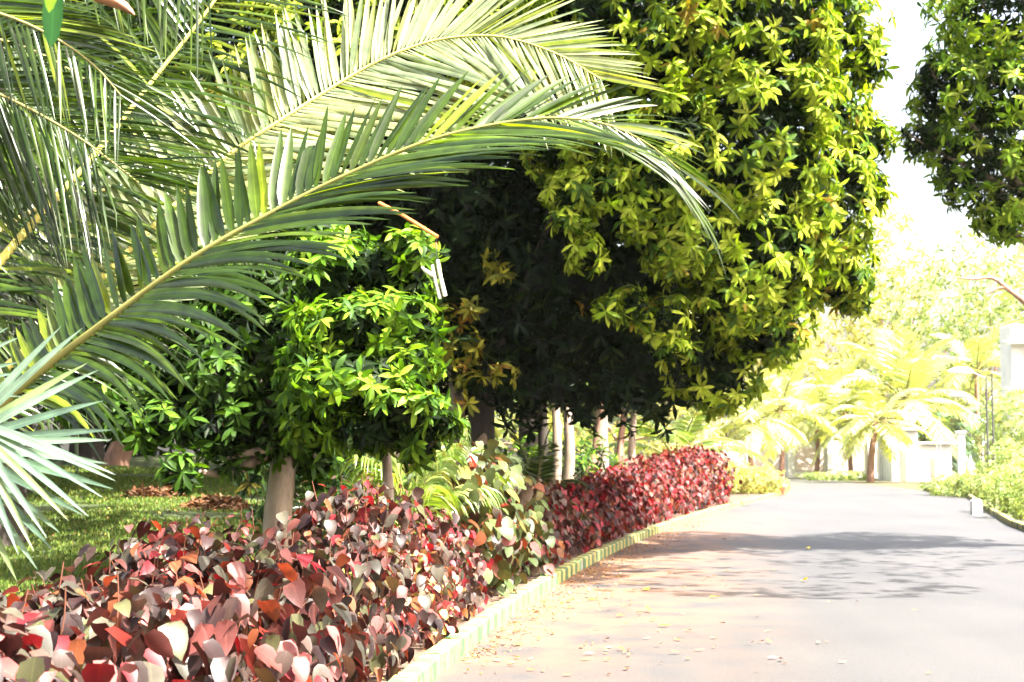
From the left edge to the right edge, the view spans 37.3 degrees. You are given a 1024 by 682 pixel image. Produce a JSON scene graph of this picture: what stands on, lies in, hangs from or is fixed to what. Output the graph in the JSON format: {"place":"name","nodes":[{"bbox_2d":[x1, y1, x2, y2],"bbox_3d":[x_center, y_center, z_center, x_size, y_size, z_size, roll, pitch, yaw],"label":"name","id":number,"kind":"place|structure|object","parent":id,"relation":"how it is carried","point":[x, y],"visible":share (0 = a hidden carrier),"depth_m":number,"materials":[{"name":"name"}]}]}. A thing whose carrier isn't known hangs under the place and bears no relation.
{"place":"outdoors","nodes":[
{"label":"outdoors","id":0,"kind":"place"},
{"bbox_2d":[45,0,55,11],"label":"mango leaf","id":1,"kind":"object","parent":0,"point":[49,4],"visible":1,"depth_m":4.24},
{"bbox_2d":[42,0,62,46],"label":"mango leaf","id":2,"kind":"object","parent":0,"point":[52,19],"visible":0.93,"depth_m":4.29,"materials":[{"name":"plant"}]},
{"bbox_2d":[0,464,334,596],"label":"grass","id":3,"kind":"structure","parent":0,"point":[124,482],"depth_m":21.98,"materials":[{"name":"plant"}]},
{"bbox_2d":[0,454,1023,681],"bbox_3d":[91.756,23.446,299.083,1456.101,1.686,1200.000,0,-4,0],"label":"ground","id":4,"kind":"structure","parent":0,"point":[142,461],"depth_m":23.22,"materials":[{"name":"plant"}]},
{"bbox_2d":[0,564,79,598],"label":"copperleaf shrub","id":5,"kind":"object","parent":4,"relation":"on","point":[53,577],"visible":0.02,"depth_m":8.69,"materials":[{"name":"red plant"}]},
{"bbox_2d":[34,408,66,447],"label":"shade tree","id":6,"kind":"object","parent":4,"relation":"on","point":[38,427],"visible":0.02,"depth_m":46.78,"materials":[{"name":"green plant"}]},
{"bbox_2d":[0,327,114,580],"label":"fan palm","id":7,"kind":"object","parent":4,"relation":"on","point":[14,449],"visible":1,"depth_m":6.07,"materials":[{"name":"green plant"}]},
{"bbox_2d":[34,379,132,465],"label":"shade tree","id":8,"kind":"object","parent":4,"relation":"on","point":[116,454],"visible":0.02,"depth_m":36.65,"materials":[{"name":"brown plant"}]},
{"bbox_2d":[34,135,144,460],"bbox_3d":[-10.966,-1.274,39.200,11.695,9.340,10.537,3,-5,-34],"label":"shade tree","id":9,"kind":"object","parent":4,"relation":"on","point":[86,450],"depth_m":38.58,"materials":[{"name":"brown plant"}]},
{"bbox_2d":[0,587,190,681],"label":"copperleaf shrub","id":10,"kind":"object","parent":4,"relation":"on","point":[55,657],"visible":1,"depth_m":5.74,"materials":[{"name":"red plant"}]},
{"bbox_2d":[0,1,208,238],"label":"shade tree","id":11,"kind":"object","parent":4,"relation":"on","point":[170,37],"visible":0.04,"depth_m":21.99,"materials":[{"name":"green plant"}]},
{"bbox_2d":[18,0,277,493],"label":"shade tree","id":12,"kind":"object","parent":4,"relation":"on","point":[205,64],"visible":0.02,"depth_m":26.11,"materials":[{"name":"green plant"}]},
{"bbox_2d":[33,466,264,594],"bbox_3d":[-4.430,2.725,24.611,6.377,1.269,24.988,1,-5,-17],"label":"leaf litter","id":13,"kind":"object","parent":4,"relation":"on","point":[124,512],"visible":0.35,"depth_m":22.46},
{"bbox_2d":[0,0,301,367],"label":"coconut palm","id":14,"kind":"object","parent":4,"relation":"on","point":[55,83],"visible":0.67,"depth_m":9.72,"materials":[{"name":"green plant"}]},
{"bbox_2d":[93,0,134,14],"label":"palm sheath","id":15,"kind":"object","parent":14,"relation":"attached to","point":[123,5],"visible":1,"depth_m":8.15,"materials":[{"name":"plant"}]},
{"bbox_2d":[0,0,305,547],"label":"shade tree","id":16,"kind":"object","parent":4,"relation":"on","point":[5,538],"depth_m":19.25,"materials":[{"name":"green plant"}]},
{"bbox_2d":[120,482,186,498],"bbox_3d":[-6.077,2.612,25.876,1.208,0.427,1.237,0,-4,0],"label":"leaf heap","id":17,"kind":"object","parent":4,"relation":"on","point":[151,490],"visible":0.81,"depth_m":25.64,"materials":[{"name":"plant"}]},
{"bbox_2d":[54,506,268,671],"bbox_3d":[-2.363,1.765,10.477,1.505,1.233,1.724,0,-4,0],"label":"copperleaf shrub","id":18,"kind":"object","parent":4,"relation":"on","point":[132,554],"visible":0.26,"depth_m":10.41,"materials":[{"name":"red plant"}]},
{"bbox_2d":[0,550,341,681],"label":"copperleaf shrub","id":19,"kind":"object","parent":4,"relation":"on","point":[197,631],"visible":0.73,"depth_m":7.04,"materials":[{"name":"red plant"}]},
{"bbox_2d":[35,193,381,565],"bbox_3d":[-3.126,0.573,15.575,3.725,4.630,3.196,0,-4,0],"label":"mango tree","id":20,"kind":"object","parent":4,"relation":"on","point":[225,380],"visible":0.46,"depth_m":14.64,"materials":[{"name":"green plant"}]},
{"bbox_2d":[178,492,252,510],"bbox_3d":[-4.622,2.577,23.871,1.312,0.422,1.330,0,-4,0],"label":"leaf heap","id":21,"kind":"object","parent":4,"relation":"on","point":[216,501],"visible":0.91,"depth_m":23.64,"materials":[{"name":"plant"}]},
{"bbox_2d":[105,531,379,681],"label":"copperleaf shrub","id":22,"kind":"object","parent":4,"relation":"on","point":[348,646],"visible":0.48,"depth_m":8.60,"materials":[{"name":"red plant"}]},
{"bbox_2d":[40,56,445,455],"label":"shade tree","id":23,"kind":"object","parent":4,"relation":"on","point":[107,444],"visible":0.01,"depth_m":42.98,"materials":[{"name":"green plant"}]},
{"bbox_2d":[232,427,408,560],"bbox_3d":[-2.259,1.839,19.419,2.617,2.580,1.753,0,-4,0],"label":"bush","id":24,"kind":"object","parent":4,"relation":"on","point":[244,489],"visible":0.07,"depth_m":18.85,"materials":[{"name":"green plant"}]},
{"bbox_2d":[253,454,397,561],"bbox_3d":[-1.853,1.949,16.427,2.090,1.831,2.246,0,-4,0],"label":"areca palm","id":25,"kind":"object","parent":4,"relation":"on","point":[299,500],"visible":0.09,"depth_m":16.30,"materials":[{"name":"green plant"}]},
{"bbox_2d":[235,521,420,681],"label":"copperleaf shrub","id":26,"kind":"object","parent":4,"relation":"on","point":[394,649],"visible":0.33,"depth_m":10.32,"materials":[{"name":"red plant"}]},
{"bbox_2d":[257,470,463,648],"bbox_3d":[-1.255,1.778,12.300,1.721,1.461,1.860,0,-4,0],"label":"copperleaf shrub","id":27,"kind":"object","parent":4,"relation":"on","point":[370,511],"visible":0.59,"depth_m":12.08,"materials":[{"name":"red plant"}]},
{"bbox_2d":[269,222,471,554],"bbox_3d":[-1.293,0.778,13.734,1.895,3.859,2.182,0,-4,0],"label":"mango tree","id":28,"kind":"object","parent":4,"relation":"on","point":[370,311],"visible":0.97,"depth_m":13.34,"materials":[{"name":"green plant"}]},
{"bbox_2d":[378,201,438,237],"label":"broken branch","id":29,"kind":"object","parent":28,"relation":"attached to","point":[417,224],"visible":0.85,"depth_m":13.95,"materials":[{"name":"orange wood"}]},
{"bbox_2d":[421,238,446,298],"bbox_3d":[-0.701,-0.659,13.688,0.244,0.570,0.065,-1,-4,10],"label":"wind chime","id":30,"kind":"object","parent":29,"relation":"hanging from","point":[432,274],"visible":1,"depth_m":13.66,"materials":[{"name":"white plastic"}]},
{"bbox_2d":[0,0,741,474],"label":"coconut palm","id":31,"kind":"object","parent":4,"relation":"on","point":[166,234],"visible":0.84,"depth_m":8.85,"materials":[{"name":"green plant"}]},
{"bbox_2d":[239,48,508,472],"bbox_3d":[-3.519,-1.937,33.227,9.340,10.288,8.039,0,-4,0],"label":"shade tree","id":32,"kind":"object","parent":4,"relation":"on","point":[386,227],"depth_m":31.62,"materials":[{"name":"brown plant"}]},
{"bbox_2d":[308,536,462,644],"bbox_3d":[-1.033,2.022,12.475,1.250,0.910,1.482,0,-4,0],"label":"copperleaf shrub","id":33,"kind":"object","parent":4,"relation":"on","point":[449,607],"visible":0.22,"depth_m":12.32,"materials":[{"name":"red plant"}]},
{"bbox_2d":[323,443,506,532],"bbox_3d":[-1.084,1.797,15.275,1.636,1.956,2.042,-2,-5,24],"label":"areca palm","id":34,"kind":"object","parent":4,"relation":"on","point":[431,488],"visible":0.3,"depth_m":15.22,"materials":[{"name":"green plant"}]},
{"bbox_2d":[363,506,493,620],"bbox_3d":[-0.834,2.067,14.058,1.328,1.105,1.814,0,-4,0],"label":"copperleaf shrub","id":35,"kind":"object","parent":4,"relation":"on","point":[476,561],"visible":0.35,"depth_m":13.90,"materials":[{"name":"red plant"}]},
{"bbox_2d":[336,433,540,600],"bbox_3d":[-0.764,1.938,16.521,2.061,1.906,2.770,-1,-5,16],"label":"copperleaf shrub","id":36,"kind":"object","parent":4,"relation":"on","point":[500,578],"visible":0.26,"depth_m":16.07,"materials":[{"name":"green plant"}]},
{"bbox_2d":[400,417,524,580],"bbox_3d":[-0.645,1.873,16.935,1.528,2.055,1.545,-1,-4,15],"label":"areca palm","id":37,"kind":"object","parent":4,"relation":"on","point":[513,478],"visible":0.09,"depth_m":16.99,"materials":[{"name":"green plant"}]},
{"bbox_2d":[355,548,581,681],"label":"leaf litter","id":38,"kind":"object","parent":4,"relation":"on","point":[425,649],"visible":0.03,"depth_m":15.33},
{"bbox_2d":[432,261,510,443],"bbox_3d":[-0.986,1.000,25.951,2.003,5.117,2.308,-4,-6,42],"label":"slim tree","id":39,"kind":"object","parent":4,"relation":"on","point":[451,297],"visible":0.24,"depth_m":25.77,"materials":[{"name":"green plant"}]},
{"bbox_2d":[364,407,582,452],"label":"tree","id":40,"kind":"object","parent":4,"relation":"on","point":[498,432],"visible":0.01,"depth_m":69.07,"materials":[{"name":"green plant"}]},
{"bbox_2d":[430,433,528,520],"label":"bush","id":41,"kind":"object","parent":4,"relation":"on","point":[524,473],"visible":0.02,"depth_m":21.58,"materials":[{"name":"green plant"}]},
{"bbox_2d":[427,459,556,582],"bbox_3d":[-0.309,2.227,18.714,1.742,1.593,2.460,0,-4,0],"label":"copperleaf shrub","id":42,"kind":"object","parent":4,"relation":"on","point":[528,497],"visible":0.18,"depth_m":18.31,"materials":[{"name":"green plant"}]},
{"bbox_2d":[149,0,901,451],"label":"mango tree","id":43,"kind":"object","parent":4,"relation":"on","point":[539,232],"visible":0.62,"depth_m":23.95,"materials":[{"name":"green plant"}]},
{"bbox_2d":[476,474,587,567],"bbox_3d":[0.170,2.531,21.250,1.723,1.353,2.388,-1,-5,18],"label":"copperleaf shrub","id":44,"kind":"object","parent":4,"relation":"on","point":[555,502],"visible":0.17,"depth_m":21.11,"materials":[{"name":"red plant"}]},
{"bbox_2d":[495,400,592,454],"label":"tree","id":45,"kind":"object","parent":4,"relation":"on","point":[507,438],"visible":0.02,"depth_m":78.75,"materials":[{"name":"green plant"}]},
{"bbox_2d":[500,421,593,529],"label":"areca palm","id":46,"kind":"object","parent":4,"relation":"on","point":[547,465],"visible":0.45,"depth_m":24.37,"materials":[{"name":"green plant"}]},
{"bbox_2d":[370,8,736,455],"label":"shade tree","id":47,"kind":"object","parent":4,"relation":"on","point":[520,433],"depth_m":45.72,"materials":[{"name":"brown plant"}]},
{"bbox_2d":[530,311,580,482],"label":"slim tree","id":48,"kind":"object","parent":4,"relation":"on","point":[542,434],"depth_m":32.87,"materials":[{"name":"grey plant"}]},
{"bbox_2d":[517,478,603,554],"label":"copperleaf shrub","id":49,"kind":"object","parent":4,"relation":"on","point":[592,534],"visible":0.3,"depth_m":23.51,"materials":[{"name":"red plant"}]},
{"bbox_2d":[503,431,625,482],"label":"bush","id":50,"kind":"object","parent":4,"relation":"on","point":[593,449],"visible":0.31,"depth_m":39.71,"materials":[{"name":"green plant"}]},
{"bbox_2d":[548,362,586,482],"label":"slim tree","id":51,"kind":"object","parent":4,"relation":"on","point":[569,457],"visible":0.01,"depth_m":37.79,"materials":[{"name":"grey plant"}]},
{"bbox_2d":[551,379,587,482],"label":"slim tree","id":52,"kind":"object","parent":4,"relation":"on","point":[556,432],"visible":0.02,"depth_m":35.78,"materials":[{"name":"grey plant"}]},
{"bbox_2d":[560,375,604,473],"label":"slim tree","id":53,"kind":"object","parent":4,"relation":"on","point":[599,426],"visible":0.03,"depth_m":40.86,"materials":[{"name":"beige plant"}]},
{"bbox_2d":[387,492,778,681],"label":"kerb","id":54,"kind":"structure","parent":4,"relation":"on","point":[434,662],"depth_m":15.21,"materials":[{"name":"concrete"}]},
{"bbox_2d":[458,520,729,660],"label":"leaf litter","id":55,"kind":"object","parent":4,"relation":"on","point":[507,637],"visible":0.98,"depth_m":16.87,"materials":[{"name":"plant"}]},
{"bbox_2d":[553,475,635,543],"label":"copperleaf shrub","id":56,"kind":"object","parent":4,"relation":"on","point":[610,529],"visible":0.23,"depth_m":26.70,"materials":[{"name":"red plant"}]},
{"bbox_2d":[590,407,608,471],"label":"slim tree","id":57,"kind":"object","parent":4,"relation":"on","point":[595,413],"visible":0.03,"depth_m":41.80,"materials":[{"name":"grey plant"}]},
{"bbox_2d":[570,468,657,532],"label":"copperleaf shrub","id":58,"kind":"object","parent":4,"relation":"on","point":[637,506],"visible":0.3,"depth_m":30.15,"materials":[{"name":"red plant"}]},
{"bbox_2d":[591,385,644,464],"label":"slim tree","id":59,"kind":"object","parent":4,"relation":"on","point":[620,446],"depth_m":45.82,"materials":[{"name":"beige plant"}]},
{"bbox_2d":[512,310,726,454],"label":"tree","id":60,"kind":"object","parent":4,"relation":"on","point":[712,430],"visible":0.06,"depth_m":83.64,"materials":[{"name":"green plant"}]},
{"bbox_2d":[580,461,678,524],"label":"copperleaf shrub","id":61,"kind":"object","parent":4,"relation":"on","point":[658,516],"visible":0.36,"depth_m":33.73,"materials":[{"name":"red plant"}]},
{"bbox_2d":[607,351,664,464],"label":"slim tree","id":62,"kind":"object","parent":4,"relation":"on","point":[631,446],"visible":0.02,"depth_m":45.79,"materials":[{"name":"grey plant"}]},
{"bbox_2d":[618,451,702,515],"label":"copperleaf shrub","id":63,"kind":"object","parent":4,"relation":"on","point":[661,463],"visible":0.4,"depth_m":37.90,"materials":[{"name":"red plant"}]},
{"bbox_2d":[582,395,775,473],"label":"coconut palm","id":64,"kind":"object","parent":4,"relation":"on","point":[682,433],"visible":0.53,"depth_m":49.32,"materials":[{"name":"green plant"}]},
{"bbox_2d":[644,446,722,510],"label":"copperleaf shrub","id":65,"kind":"object","parent":4,"relation":"on","point":[695,461],"visible":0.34,"depth_m":42.50,"materials":[{"name":"red plant"}]},
{"bbox_2d":[574,312,820,453],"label":"tree","id":66,"kind":"object","parent":4,"relation":"on","point":[684,408],"visible":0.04,"depth_m":119.66,"materials":[{"name":"green plant"}]},
{"bbox_2d":[666,443,742,505],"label":"copperleaf shrub","id":67,"kind":"object","parent":4,"relation":"on","point":[720,482],"visible":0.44,"depth_m":46.51,"materials":[{"name":"red plant"}]},
{"bbox_2d":[688,456,755,493],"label":"bush","id":68,"kind":"object","parent":4,"relation":"on","point":[736,479],"visible":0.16,"depth_m":59.14,"materials":[{"name":"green plant"}]},
{"bbox_2d":[670,315,834,440],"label":"tree","id":69,"kind":"object","parent":4,"relation":"on","point":[819,346],"visible":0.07,"depth_m":127.33,"materials":[{"name":"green plant"}]},
{"bbox_2d":[699,368,808,471],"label":"coconut palm","id":70,"kind":"object","parent":4,"relation":"on","point":[754,437],"visible":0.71,"depth_m":89.33,"materials":[{"name":"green plant"}]},
{"bbox_2d":[730,464,789,494],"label":"bush","id":71,"kind":"object","parent":4,"relation":"on","point":[764,481],"visible":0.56,"depth_m":60.52,"materials":[{"name":"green plant"}]},
{"bbox_2d":[723,347,849,479],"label":"coconut palm","id":72,"kind":"object","parent":4,"relation":"on","point":[783,417],"visible":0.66,"depth_m":99.44,"materials":[{"name":"yellow plant"}]},
{"bbox_2d":[738,328,883,440],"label":"tree","id":73,"kind":"object","parent":4,"relation":"on","point":[812,369],"visible":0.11,"depth_m":122.35,"materials":[{"name":"green plant"}]},
{"bbox_2d":[766,358,871,472],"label":"coconut palm","id":74,"kind":"object","parent":4,"relation":"on","point":[817,405],"visible":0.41,"depth_m":109.15,"materials":[{"name":"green plant"}]},
{"bbox_2d":[794,471,845,480],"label":"bush","id":75,"kind":"object","parent":4,"relation":"on","point":[815,476],"visible":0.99,"depth_m":99.29,"materials":[{"name":"green plant"}]},
{"bbox_2d":[797,345,885,435],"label":"coconut palm","id":76,"kind":"object","parent":4,"relation":"on","point":[846,370],"visible":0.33,"depth_m":119.61,"materials":[{"name":"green plant"}]},
{"bbox_2d":[696,437,995,477],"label":"boundary wall","id":77,"kind":"structure","parent":4,"relation":"on","point":[799,461],"depth_m":112.59,"materials":[{"name":"paint"}]},
{"bbox_2d":[802,377,901,473],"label":"coconut palm","id":78,"kind":"object","parent":4,"relation":"on","point":[836,393],"visible":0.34,"depth_m":107.46,"materials":[{"name":"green plant"}]},
{"bbox_2d":[831,471,875,480],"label":"bush","id":79,"kind":"object","parent":4,"relation":"on","point":[853,476],"visible":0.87,"depth_m":99.27,"materials":[{"name":"green plant"}]},
{"bbox_2d":[788,299,937,439],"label":"tree","id":80,"kind":"object","parent":4,"relation":"on","point":[857,336],"visible":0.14,"depth_m":130.21,"materials":[{"name":"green plant"}]},
{"bbox_2d":[823,388,935,482],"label":"coconut palm","id":81,"kind":"object","parent":4,"relation":"on","point":[874,426],"visible":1,"depth_m":91.38,"materials":[{"name":"yellow plant"}]},
{"bbox_2d":[812,205,947,421],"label":"tree","id":82,"kind":"object","parent":4,"relation":"on","point":[886,234],"visible":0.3,"depth_m":139.94,"materials":[{"name":"green plant"}]},
{"bbox_2d":[821,321,985,457],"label":"coconut palm","id":83,"kind":"object","parent":4,"relation":"on","point":[902,370],"visible":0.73,"depth_m":103.37,"materials":[{"name":"yellow plant"}]},
{"bbox_2d":[829,244,994,440],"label":"tree","id":84,"kind":"object","parent":4,"relation":"on","point":[890,295],"visible":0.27,"depth_m":128.05,"materials":[{"name":"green plant"}]},
{"bbox_2d":[877,425,956,480],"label":"gate house","id":85,"kind":"structure","parent":4,"relation":"on","point":[903,469],"depth_m":97.94,"materials":[{"name":"paint"}]},
{"bbox_2d":[900,448,906,480],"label":"door","id":86,"kind":"structure","parent":85,"relation":"in","point":[902,456],"depth_m":97.61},
{"bbox_2d":[914,412,940,481],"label":"street lamp","id":87,"kind":"object","parent":4,"relation":"on","point":[922,414],"visible":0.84,"depth_m":95.78,"materials":[{"name":"metal"}]},
{"bbox_2d":[893,406,991,472],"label":"coconut palm","id":88,"kind":"object","parent":4,"relation":"on","point":[946,419],"visible":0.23,"depth_m":104.38,"materials":[{"name":"green plant"}]},
{"bbox_2d":[917,469,991,495],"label":"bush","id":89,"kind":"object","parent":4,"relation":"on","point":[941,488],"visible":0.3,"depth_m":61.46,"materials":[{"name":"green plant"}]},
{"bbox_2d":[889,218,1023,432],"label":"tree","id":90,"kind":"object","parent":4,"relation":"on","point":[964,336],"visible":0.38,"depth_m":124.35,"materials":[{"name":"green plant"}]},
{"bbox_2d":[894,0,1023,248],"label":"mango tree","id":91,"kind":"object","parent":4,"relation":"on","point":[981,112],"visible":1,"depth_m":25.14,"materials":[{"name":"green plant"}]},
{"bbox_2d":[913,320,1019,474],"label":"coconut palm","id":92,"kind":"object","parent":4,"relation":"on","point":[989,357],"visible":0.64,"depth_m":111.72,"materials":[{"name":"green plant"}]},
{"bbox_2d":[949,392,985,465],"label":"street lamp","id":93,"kind":"object","parent":4,"relation":"on","point":[959,395],"visible":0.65,"depth_m":91.88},
{"bbox_2d":[948,367,994,472],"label":"street lamp","id":94,"kind":"object","parent":4,"relation":"on","point":[961,370],"visible":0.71,"depth_m":69.94,"materials":[{"name":"metal"}]},
{"bbox_2d":[922,244,1023,440],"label":"tree","id":95,"kind":"object","parent":4,"relation":"on","point":[1009,279],"visible":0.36,"depth_m":119.27,"materials":[{"name":"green plant"}]},
{"bbox_2d":[924,489,1023,530],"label":"kerb","id":96,"kind":"structure","parent":4,"relation":"on","point":[1008,520],"depth_m":37.24,"materials":[{"name":"concrete"}]},
{"bbox_2d":[944,468,1004,497],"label":"bush","id":97,"kind":"object","parent":4,"relation":"on","point":[963,487],"visible":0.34,"depth_m":58.53,"materials":[{"name":"green plant"}]},
{"bbox_2d":[970,499,982,514],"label":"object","id":98,"kind":"structure","parent":4,"relation":"on","point":[975,506],"depth_m":41.43,"materials":[{"name":"concrete"}]},
{"bbox_2d":[966,380,1023,473],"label":"bush","id":99,"kind":"object","parent":4,"relation":"on","point":[1018,428],"visible":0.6,"depth_m":73.29,"materials":[{"name":"green plant"}]},
{"bbox_2d":[972,463,1023,511],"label":"bush","id":100,"kind":"object","parent":4,"relation":"on","point":[983,490],"visible":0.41,"depth_m":43.10,"materials":[{"name":"green plant"}]},
{"bbox_2d":[976,435,1023,489],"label":"bush","id":101,"kind":"object","parent":4,"relation":"on","point":[1009,455],"visible":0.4,"depth_m":57.33,"materials":[{"name":"green plant"}]},
{"bbox_2d":[986,459,1023,518],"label":"bush","id":102,"kind":"object","parent":4,"relation":"on","point":[1014,509],"visible":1,"depth_m":38.91,"materials":[{"name":"green plant"}]},
{"bbox_2d":[999,324,1023,459],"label":"apartment building","id":103,"kind":"structure","parent":4,"relation":"on","point":[1012,354],"depth_m":84.28,"materials":[{"name":"paint"}]},
{"bbox_2d":[34,0,1023,454],"label":"sky","id":104,"kind":"structure","parent":0,"point":[932,223],"materials":[{"name":"white"}]},
{"bbox_2d":[434,478,1023,681],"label":"road","id":105,"kind":"structure","parent":0,"point":[950,570],"depth_m":16.49,"materials":[{"name":"asphalt"}]},
{"bbox_2d":[955,431,965,473],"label":"gate pillar","id":106,"kind":"structure","parent":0,"point":[960,450],"depth_m":94.58,"materials":[{"name":"paint"}]},
{"bbox_2d":[948,276,1023,304],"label":"bare limb","id":107,"kind":"object","parent":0,"point":[1012,292],"visible":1,"depth_m":60.28,"materials":[{"name":"brown plant"}]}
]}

